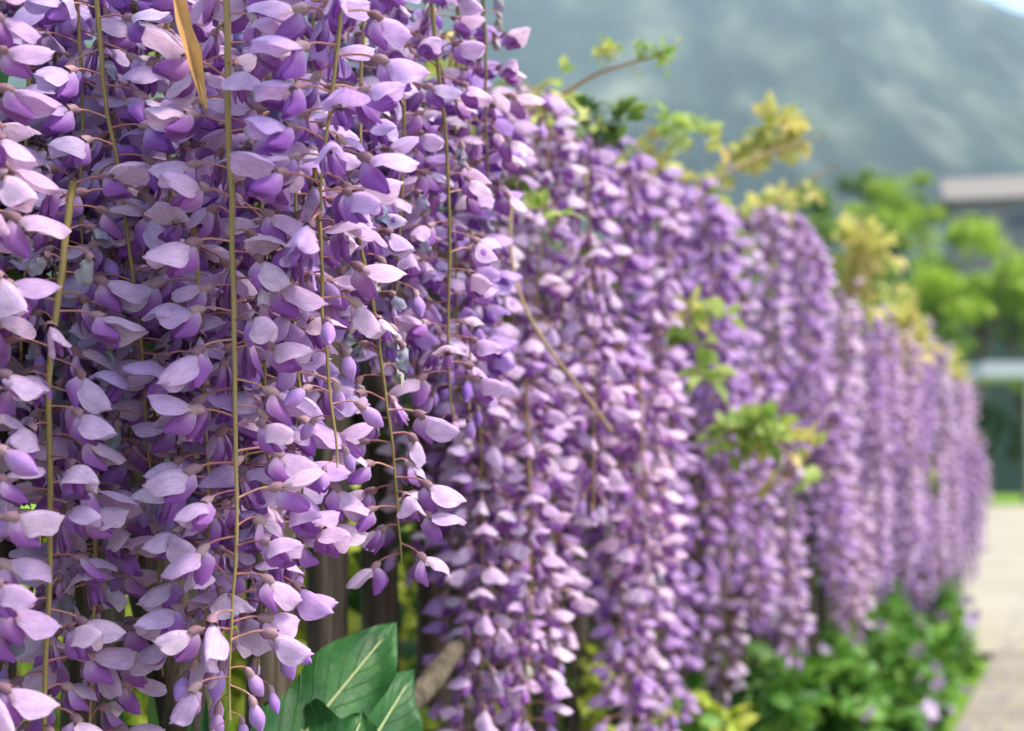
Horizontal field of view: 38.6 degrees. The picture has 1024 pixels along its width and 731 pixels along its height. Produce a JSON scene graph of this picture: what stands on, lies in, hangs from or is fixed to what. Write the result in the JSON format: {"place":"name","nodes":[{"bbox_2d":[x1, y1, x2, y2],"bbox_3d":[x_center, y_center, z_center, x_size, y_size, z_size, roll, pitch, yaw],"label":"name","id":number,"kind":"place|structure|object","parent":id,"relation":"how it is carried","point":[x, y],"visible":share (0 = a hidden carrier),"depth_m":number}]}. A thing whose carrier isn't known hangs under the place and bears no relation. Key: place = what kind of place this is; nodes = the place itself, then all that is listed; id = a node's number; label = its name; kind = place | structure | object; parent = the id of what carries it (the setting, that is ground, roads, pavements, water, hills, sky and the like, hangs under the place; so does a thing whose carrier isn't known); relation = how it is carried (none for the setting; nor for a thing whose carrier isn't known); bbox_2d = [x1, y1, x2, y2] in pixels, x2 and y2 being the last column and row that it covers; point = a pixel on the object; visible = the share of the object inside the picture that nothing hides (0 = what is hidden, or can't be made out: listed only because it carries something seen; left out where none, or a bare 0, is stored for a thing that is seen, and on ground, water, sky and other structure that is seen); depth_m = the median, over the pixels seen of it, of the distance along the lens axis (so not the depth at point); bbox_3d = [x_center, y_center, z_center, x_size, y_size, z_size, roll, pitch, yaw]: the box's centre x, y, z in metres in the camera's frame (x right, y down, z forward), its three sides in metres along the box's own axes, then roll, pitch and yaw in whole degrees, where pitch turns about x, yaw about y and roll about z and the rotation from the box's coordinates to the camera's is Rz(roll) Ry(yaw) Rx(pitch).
{"place":"outdoors","nodes":[
{"label":"outdoors","id":0,"kind":"place"},
{"bbox_2d":[5,0,1023,494],"bbox_3d":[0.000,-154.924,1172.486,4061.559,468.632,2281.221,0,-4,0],"label":"mountain","id":1,"kind":"structure","parent":0,"point":[907,88],"depth_m":1029.50},
{"bbox_2d":[770,186,864,364],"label":"broadleaf tree","id":2,"kind":"object","parent":1,"relation":"on","point":[817,217],"visible":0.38,"depth_m":69.22},
{"bbox_2d":[835,169,950,295],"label":"broadleaf tree","id":3,"kind":"object","parent":1,"relation":"on","point":[888,212],"visible":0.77,"depth_m":62.26},
{"bbox_2d":[939,175,1023,280],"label":"grey house","id":4,"kind":"structure","parent":1,"relation":"on","point":[1001,198],"depth_m":105.62},
{"bbox_2d":[20,493,1023,730],"bbox_3d":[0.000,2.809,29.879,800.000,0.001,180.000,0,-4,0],"label":"ground","id":5,"kind":"structure","parent":0,"point":[983,664],"depth_m":5.78},
{"bbox_2d":[880,212,1023,490],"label":"broadleaf tree","id":6,"kind":"object","parent":5,"relation":"on","point":[943,294],"visible":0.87,"depth_m":39.68},
{"bbox_2d":[958,362,1023,385],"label":"white canopy","id":7,"kind":"object","parent":5,"relation":"on","point":[999,372],"visible":0.27,"depth_m":28.07},
{"bbox_2d":[966,383,1021,498],"bbox_3d":[11.128,1.838,33.853,1.604,2.854,1.615,0,-4,0],"label":"evergreen tree","id":8,"kind":"object","parent":5,"relation":"on","point":[988,423],"visible":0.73,"depth_m":33.73},
{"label":"planting bed","id":9,"kind":"structure","parent":5,"relation":"on","visible":0},
{"bbox_2d":[16,535,245,730],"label":"garden shrub","id":10,"kind":"object","parent":9,"relation":"on","point":[142,716],"visible":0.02,"depth_m":2.10},
{"bbox_2d":[250,621,422,730],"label":"dock plant","id":11,"kind":"object","parent":9,"relation":"on","point":[356,681],"visible":0.98,"depth_m":0.99},
{"bbox_2d":[221,503,534,730],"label":"garden shrub","id":12,"kind":"object","parent":9,"relation":"on","point":[238,704],"visible":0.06,"depth_m":2.36},
{"bbox_2d":[0,142,950,730],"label":"picket fence","id":13,"kind":"object","parent":9,"relation":"on","point":[328,576],"visible":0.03,"depth_m":1.45},
{"bbox_2d":[0,0,971,730],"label":"wisteria vine","id":14,"kind":"object","parent":9,"relation":"on","point":[752,428],"visible":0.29,"depth_m":1.88},
{"bbox_2d":[0,0,71,730],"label":"wisteria raceme","id":15,"kind":"object","parent":14,"relation":"hanging from","point":[21,182],"visible":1,"depth_m":0.72},
{"bbox_2d":[0,307,89,678],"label":"wisteria raceme","id":16,"kind":"object","parent":14,"relation":"hanging from","point":[64,328],"visible":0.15,"depth_m":0.88},
{"bbox_2d":[0,0,104,380],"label":"wisteria raceme","id":17,"kind":"object","parent":14,"relation":"hanging from","point":[66,50],"visible":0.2,"depth_m":0.87},
{"bbox_2d":[0,162,150,730],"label":"wisteria raceme","id":18,"kind":"object","parent":14,"relation":"attached to","point":[97,513],"visible":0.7,"depth_m":0.78},
{"bbox_2d":[8,0,150,280],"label":"wisteria raceme","id":19,"kind":"object","parent":14,"relation":"hanging from","point":[53,170],"visible":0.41,"depth_m":0.84},
{"bbox_2d":[23,309,145,659],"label":"wisteria raceme","id":20,"kind":"object","parent":14,"relation":"hanging from","point":[118,599],"visible":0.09,"depth_m":0.89},
{"bbox_2d":[12,399,178,730],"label":"wisteria raceme","id":21,"kind":"object","parent":14,"relation":"hanging from","point":[119,545],"visible":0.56,"depth_m":0.82},
{"bbox_2d":[45,0,178,366],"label":"wisteria raceme","id":22,"kind":"object","parent":14,"relation":"hanging from","point":[141,6],"visible":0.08,"depth_m":0.91},
{"bbox_2d":[23,0,225,531],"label":"wisteria raceme","id":23,"kind":"object","parent":14,"relation":"attached to","point":[66,82],"visible":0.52,"depth_m":0.83},
{"bbox_2d":[87,0,242,524],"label":"wisteria raceme","id":24,"kind":"object","parent":14,"relation":"hanging from","point":[209,144],"visible":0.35,"depth_m":0.85},
{"bbox_2d":[99,409,230,676],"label":"wisteria raceme","id":25,"kind":"object","parent":14,"relation":"hanging from","point":[114,474],"visible":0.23,"depth_m":0.84},
{"bbox_2d":[173,0,206,110],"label":"dried leaf","id":26,"kind":"object","parent":14,"relation":"hanging from","point":[191,45],"visible":1,"depth_m":0.76},
{"bbox_2d":[120,201,276,718],"bbox_3d":[-0.174,0.057,0.815,0.106,0.284,0.095,0,-4,0],"label":"wisteria raceme","id":27,"kind":"object","parent":14,"relation":"hanging from","point":[160,288],"visible":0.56,"depth_m":0.80},
{"bbox_2d":[141,0,326,730],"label":"wisteria raceme","id":28,"kind":"object","parent":14,"relation":"hanging from","point":[182,115],"visible":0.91,"depth_m":0.77},
{"bbox_2d":[191,0,327,345],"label":"wisteria raceme","id":29,"kind":"object","parent":14,"relation":"hanging from","point":[211,196],"visible":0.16,"depth_m":0.86},
{"bbox_2d":[181,300,351,713],"bbox_3d":[-0.142,0.078,0.838,0.104,0.241,0.099,0,-4,0],"label":"wisteria raceme","id":30,"kind":"object","parent":14,"relation":"hanging from","point":[311,605],"visible":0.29,"depth_m":0.83},
{"bbox_2d":[202,0,375,321],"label":"wisteria raceme","id":31,"kind":"object","parent":14,"relation":"hanging from","point":[253,65],"visible":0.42,"depth_m":0.81},
{"bbox_2d":[228,20,349,402],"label":"wisteria raceme","id":32,"kind":"object","parent":14,"relation":"hanging from","point":[313,396],"visible":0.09,"depth_m":0.94},
{"bbox_2d":[222,275,373,586],"bbox_3d":[-0.129,0.040,0.860,0.101,0.187,0.097,0,-4,0],"label":"wisteria raceme","id":33,"kind":"object","parent":14,"relation":"hanging from","point":[337,540],"visible":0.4,"depth_m":0.86},
{"bbox_2d":[243,156,406,489],"bbox_3d":[-0.100,-0.021,0.792,0.085,0.176,0.085,0,-4,0],"label":"wisteria raceme","id":34,"kind":"object","parent":14,"relation":"hanging from","point":[365,322],"visible":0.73,"depth_m":0.80},
{"bbox_2d":[230,0,430,270],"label":"wisteria raceme","id":35,"kind":"object","parent":14,"relation":"hanging from","point":[270,175],"visible":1,"depth_m":0.74},
{"bbox_2d":[302,0,421,261],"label":"wisteria raceme","id":36,"kind":"object","parent":14,"relation":"hanging from","point":[385,132],"visible":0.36,"depth_m":0.91},
{"bbox_2d":[324,3,438,362],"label":"wisteria raceme","id":37,"kind":"object","parent":14,"relation":"hanging from","point":[354,38],"visible":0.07,"depth_m":0.99},
{"bbox_2d":[324,182,466,595],"bbox_3d":[-0.073,0.013,0.886,0.091,0.251,0.085,0,-4,0],"label":"wisteria raceme","id":38,"kind":"object","parent":14,"relation":"hanging from","point":[430,496],"visible":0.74,"depth_m":0.88},
{"bbox_2d":[336,0,462,322],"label":"wisteria raceme","id":39,"kind":"object","parent":14,"relation":"hanging from","point":[430,142],"visible":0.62,"depth_m":0.94},
{"bbox_2d":[355,150,452,375],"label":"wisteria raceme","id":40,"kind":"object","parent":14,"relation":"attached to","point":[428,341],"visible":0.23,"depth_m":0.99},
{"bbox_2d":[355,0,453,370],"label":"wisteria raceme","id":41,"kind":"object","parent":14,"relation":"hanging from","point":[428,279],"visible":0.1,"depth_m":1.03},
{"bbox_2d":[376,249,454,587],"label":"wisteria raceme","id":42,"kind":"object","parent":14,"relation":"hanging from","point":[389,500],"visible":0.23,"depth_m":1.33},
{"bbox_2d":[363,87,480,406],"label":"wisteria raceme","id":43,"kind":"object","parent":14,"relation":"hanging from","point":[455,284],"visible":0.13,"depth_m":1.04},
{"bbox_2d":[385,0,507,439],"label":"wisteria raceme","id":44,"kind":"object","parent":14,"relation":"attached to","point":[480,290],"visible":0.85,"depth_m":0.96},
{"bbox_2d":[422,314,503,730],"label":"wisteria raceme","id":45,"kind":"object","parent":14,"relation":"hanging from","point":[437,607],"visible":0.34,"depth_m":1.31},
{"bbox_2d":[408,6,517,386],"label":"wisteria raceme","id":46,"kind":"object","parent":14,"relation":"hanging from","point":[507,345],"visible":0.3,"depth_m":1.07},
{"bbox_2d":[411,87,538,539],"bbox_3d":[-0.037,-0.048,1.323,0.126,0.410,0.112,0,-4,0],"label":"wisteria raceme","id":47,"kind":"object","parent":14,"relation":"hanging from","point":[511,304],"visible":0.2,"depth_m":1.31},
{"bbox_2d":[434,116,523,427],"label":"wisteria raceme","id":48,"kind":"object","parent":14,"relation":"hanging from","point":[496,366],"visible":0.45,"depth_m":1.07},
{"bbox_2d":[432,296,532,730],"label":"wisteria raceme","id":49,"kind":"object","parent":14,"relation":"hanging from","point":[494,460],"visible":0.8,"depth_m":1.28},
{"bbox_2d":[445,0,545,216],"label":"wisteria raceme","id":50,"kind":"object","parent":14,"relation":"attached to","point":[508,72],"visible":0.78,"depth_m":1.03},
{"bbox_2d":[462,340,547,730],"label":"wisteria raceme","id":51,"kind":"object","parent":14,"relation":"hanging from","point":[530,369],"visible":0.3,"depth_m":1.35},
{"bbox_2d":[468,178,552,612],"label":"wisteria raceme","id":52,"kind":"object","parent":14,"relation":"hanging from","point":[528,286],"visible":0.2,"depth_m":1.39},
{"bbox_2d":[449,82,588,546],"bbox_3d":[0.004,-0.051,1.396,0.137,0.455,0.107,0,-4,0],"label":"wisteria raceme","id":53,"kind":"object","parent":14,"relation":"hanging from","point":[560,109],"visible":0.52,"depth_m":1.38},
{"bbox_2d":[481,380,575,730],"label":"wisteria raceme","id":54,"kind":"object","parent":14,"relation":"hanging from","point":[555,690],"visible":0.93,"depth_m":1.29},
{"bbox_2d":[482,112,584,408],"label":"wisteria raceme","id":55,"kind":"object","parent":14,"relation":"attached to","point":[557,270],"visible":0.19,"depth_m":1.50},
{"bbox_2d":[507,271,582,679],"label":"wisteria raceme","id":56,"kind":"object","parent":14,"relation":"hanging from","point":[569,451],"visible":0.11,"depth_m":1.49},
{"bbox_2d":[519,282,601,674],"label":"wisteria raceme","id":57,"kind":"object","parent":14,"relation":"hanging from","point":[580,605],"visible":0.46,"depth_m":1.43},
{"bbox_2d":[501,133,640,524],"bbox_3d":[0.049,-0.039,1.418,0.152,0.384,0.093,0,-4,0],"label":"wisteria raceme","id":58,"kind":"object","parent":14,"relation":"hanging from","point":[609,367],"visible":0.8,"depth_m":1.41},
{"bbox_2d":[532,125,626,529],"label":"wisteria raceme","id":59,"kind":"object","parent":14,"relation":"hanging from","point":[610,175],"visible":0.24,"depth_m":1.56},
{"bbox_2d":[544,137,666,508],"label":"wisteria raceme","id":60,"kind":"object","parent":14,"relation":"hanging from","point":[636,260],"visible":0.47,"depth_m":1.61},
{"bbox_2d":[559,158,661,466],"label":"wisteria raceme","id":61,"kind":"object","parent":14,"relation":"hanging from","point":[650,197],"visible":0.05,"depth_m":1.77},
{"bbox_2d":[577,315,649,606],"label":"wisteria raceme","id":62,"kind":"object","parent":14,"relation":"hanging from","point":[632,327],"visible":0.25,"depth_m":1.60},
{"bbox_2d":[581,326,658,730],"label":"wisteria raceme","id":63,"kind":"object","parent":14,"relation":"hanging from","point":[640,682],"visible":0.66,"depth_m":1.55},
{"bbox_2d":[575,163,695,533],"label":"wisteria raceme","id":64,"kind":"object","parent":14,"relation":"hanging from","point":[669,289],"visible":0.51,"depth_m":1.68},
{"bbox_2d":[589,365,689,605],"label":"wisteria raceme","id":65,"kind":"object","parent":14,"relation":"hanging from","point":[666,384],"visible":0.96,"depth_m":1.51},
{"bbox_2d":[603,466,676,730],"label":"wisteria raceme","id":66,"kind":"object","parent":14,"relation":"hanging from","point":[648,654],"visible":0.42,"depth_m":1.68},
{"bbox_2d":[606,166,702,510],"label":"wisteria raceme","id":67,"kind":"object","parent":14,"relation":"hanging from","point":[689,258],"visible":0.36,"depth_m":1.80},
{"bbox_2d":[630,481,698,730],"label":"wisteria raceme","id":68,"kind":"object","parent":14,"relation":"hanging from","point":[668,677],"visible":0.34,"depth_m":1.79},
{"bbox_2d":[647,459,705,730],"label":"wisteria raceme","id":69,"kind":"object","parent":14,"relation":"hanging from","point":[684,614],"visible":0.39,"depth_m":1.93},
{"bbox_2d":[645,179,742,444],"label":"wisteria raceme","id":70,"kind":"object","parent":14,"relation":"hanging from","point":[726,257],"visible":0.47,"depth_m":1.97},
{"bbox_2d":[673,398,726,669],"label":"wisteria raceme","id":71,"kind":"object","parent":14,"relation":"hanging from","point":[710,575],"visible":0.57,"depth_m":2.06},
{"bbox_2d":[664,191,741,417],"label":"wisteria raceme","id":72,"kind":"object","parent":14,"relation":"hanging from","point":[696,271],"visible":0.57,"depth_m":1.95},
{"bbox_2d":[657,198,751,458],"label":"wisteria raceme","id":73,"kind":"object","parent":14,"relation":"hanging from","point":[737,285],"visible":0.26,"depth_m":2.06},
{"bbox_2d":[697,267,752,570],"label":"wisteria raceme","id":74,"kind":"object","parent":14,"relation":"hanging from","point":[732,490],"visible":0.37,"depth_m":2.10},
{"bbox_2d":[704,448,750,709],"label":"wisteria raceme","id":75,"kind":"object","parent":14,"relation":"hanging from","point":[733,651],"visible":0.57,"depth_m":2.30},
{"bbox_2d":[693,232,767,403],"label":"wisteria raceme","id":76,"kind":"object","parent":14,"relation":"hanging from","point":[751,305],"visible":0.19,"depth_m":2.31},
{"bbox_2d":[706,323,763,575],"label":"wisteria raceme","id":77,"kind":"object","parent":14,"relation":"hanging from","point":[748,396],"visible":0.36,"depth_m":2.19},
{"bbox_2d":[712,203,795,383],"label":"wisteria raceme","id":78,"kind":"object","parent":14,"relation":"hanging from","point":[756,219],"visible":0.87,"depth_m":2.46},
{"bbox_2d":[725,358,784,633],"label":"wisteria raceme","id":79,"kind":"object","parent":14,"relation":"hanging from","point":[762,558],"visible":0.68,"depth_m":2.25},
{"bbox_2d":[738,367,785,634],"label":"wisteria raceme","id":80,"kind":"object","parent":14,"relation":"hanging from","point":[774,491],"visible":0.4,"depth_m":2.35},
{"bbox_2d":[739,211,795,404],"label":"wisteria raceme","id":81,"kind":"object","parent":14,"relation":"hanging from","point":[780,268],"visible":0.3,"depth_m":2.52},
{"bbox_2d":[748,211,822,428],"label":"wisteria raceme","id":82,"kind":"object","parent":14,"relation":"hanging from","point":[809,316],"visible":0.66,"depth_m":2.58},
{"bbox_2d":[761,440,816,671],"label":"wisteria raceme","id":83,"kind":"object","parent":14,"relation":"hanging from","point":[798,594],"visible":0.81,"depth_m":2.42},
{"bbox_2d":[769,441,815,666],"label":"wisteria raceme","id":84,"kind":"object","parent":14,"relation":"hanging from","point":[799,505],"visible":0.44,"depth_m":2.57},
{"bbox_2d":[758,225,834,426],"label":"wisteria raceme","id":85,"kind":"object","parent":14,"relation":"hanging from","point":[822,332],"visible":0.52,"depth_m":2.64},
{"bbox_2d":[768,238,838,449],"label":"wisteria raceme","id":86,"kind":"object","parent":14,"relation":"hanging from","point":[827,382],"visible":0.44,"depth_m":2.67},
{"bbox_2d":[802,406,860,603],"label":"wisteria raceme","id":87,"kind":"object","parent":14,"relation":"hanging from","point":[839,535],"visible":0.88,"depth_m":2.81},
{"bbox_2d":[806,395,862,575],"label":"wisteria raceme","id":88,"kind":"object","parent":14,"relation":"hanging from","point":[851,518],"visible":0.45,"depth_m":2.91},
{"bbox_2d":[816,296,863,448],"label":"wisteria raceme","id":89,"kind":"object","parent":14,"relation":"hanging from","point":[849,347],"visible":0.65,"depth_m":3.03},
{"bbox_2d":[822,436,868,646],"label":"wisteria raceme","id":90,"kind":"object","parent":14,"relation":"hanging from","point":[846,629],"visible":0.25,"depth_m":3.12},
{"bbox_2d":[827,278,866,446],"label":"wisteria raceme","id":91,"kind":"object","parent":14,"relation":"hanging from","point":[854,331],"visible":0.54,"depth_m":3.16},
{"bbox_2d":[830,484,876,644],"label":"wisteria raceme","id":92,"kind":"object","parent":14,"relation":"hanging from","point":[862,594],"visible":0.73,"depth_m":2.99},
{"bbox_2d":[851,305,888,439],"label":"wisteria raceme","id":93,"kind":"object","parent":14,"relation":"hanging from","point":[876,346],"visible":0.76,"depth_m":3.43},
{"bbox_2d":[854,414,894,599],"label":"wisteria raceme","id":94,"kind":"object","parent":14,"relation":"hanging from","point":[886,576],"visible":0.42,"depth_m":3.51},
{"bbox_2d":[857,409,893,603],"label":"wisteria raceme","id":95,"kind":"object","parent":14,"relation":"hanging from","point":[883,532],"visible":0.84,"depth_m":3.33},
{"bbox_2d":[862,313,905,489],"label":"wisteria raceme","id":96,"kind":"object","parent":14,"relation":"hanging from","point":[896,427],"visible":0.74,"depth_m":3.50},
{"bbox_2d":[887,332,925,450],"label":"wisteria raceme","id":97,"kind":"object","parent":14,"relation":"hanging from","point":[911,381],"visible":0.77,"depth_m":3.90},
{"bbox_2d":[890,438,923,592],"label":"wisteria raceme","id":98,"kind":"object","parent":14,"relation":"hanging from","point":[917,521],"visible":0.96,"depth_m":3.79},
{"bbox_2d":[960,443,989,564],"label":"wisteria raceme","id":99,"kind":"object","parent":14,"relation":"hanging from","point":[978,492],"visible":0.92,"depth_m":5.53},
{"bbox_2d":[482,642,615,730],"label":"leafy bush","id":100,"kind":"object","parent":9,"relation":"on","point":[591,691],"visible":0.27,"depth_m":1.85},
{"bbox_2d":[607,669,723,730],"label":"leafy bush","id":101,"kind":"object","parent":9,"relation":"on","point":[695,681],"visible":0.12,"depth_m":2.16},
{"bbox_2d":[656,691,758,730],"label":"leafy bush","id":102,"kind":"object","parent":9,"relation":"on","point":[738,719],"visible":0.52,"depth_m":2.15},
{"bbox_2d":[722,641,825,730],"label":"leafy bush","id":103,"kind":"object","parent":9,"relation":"on","point":[777,697],"visible":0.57,"depth_m":2.56},
{"bbox_2d":[723,634,889,730],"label":"leafy bush","id":104,"kind":"object","parent":9,"relation":"on","point":[825,674],"visible":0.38,"depth_m":2.85},
{"bbox_2d":[800,608,949,730],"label":"leafy bush","id":105,"kind":"object","parent":9,"relation":"on","point":[881,649],"visible":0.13,"depth_m":3.40},
{"bbox_2d":[826,666,939,730],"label":"leafy bush","id":106,"kind":"object","parent":9,"relation":"on","point":[899,708],"visible":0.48,"depth_m":2.88},
{"bbox_2d":[870,577,981,715],"bbox_3d":[1.142,0.867,4.324,0.456,0.430,1.243,0,-4,0],"label":"leafy bush","id":107,"kind":"object","parent":9,"relation":"on","point":[935,640],"visible":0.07,"depth_m":4.19},
{"bbox_2d":[891,631,973,730],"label":"leafy bush","id":108,"kind":"object","parent":9,"relation":"on","point":[948,700],"visible":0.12,"depth_m":3.33},
{"bbox_2d":[913,579,983,677],"bbox_3d":[1.556,0.981,5.505,0.381,0.392,0.915,0,-4,0],"label":"leafy bush","id":109,"kind":"object","parent":9,"relation":"on","point":[946,599],"visible":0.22,"depth_m":5.18},
{"bbox_2d":[523,505,1023,652],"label":"road","id":110,"kind":"structure","parent":0,"point":[995,591],"depth_m":9.37},
{"bbox_2d":[954,654,1023,730],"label":"pavement","id":111,"kind":"structure","parent":0,"point":[1012,702],"depth_m":4.65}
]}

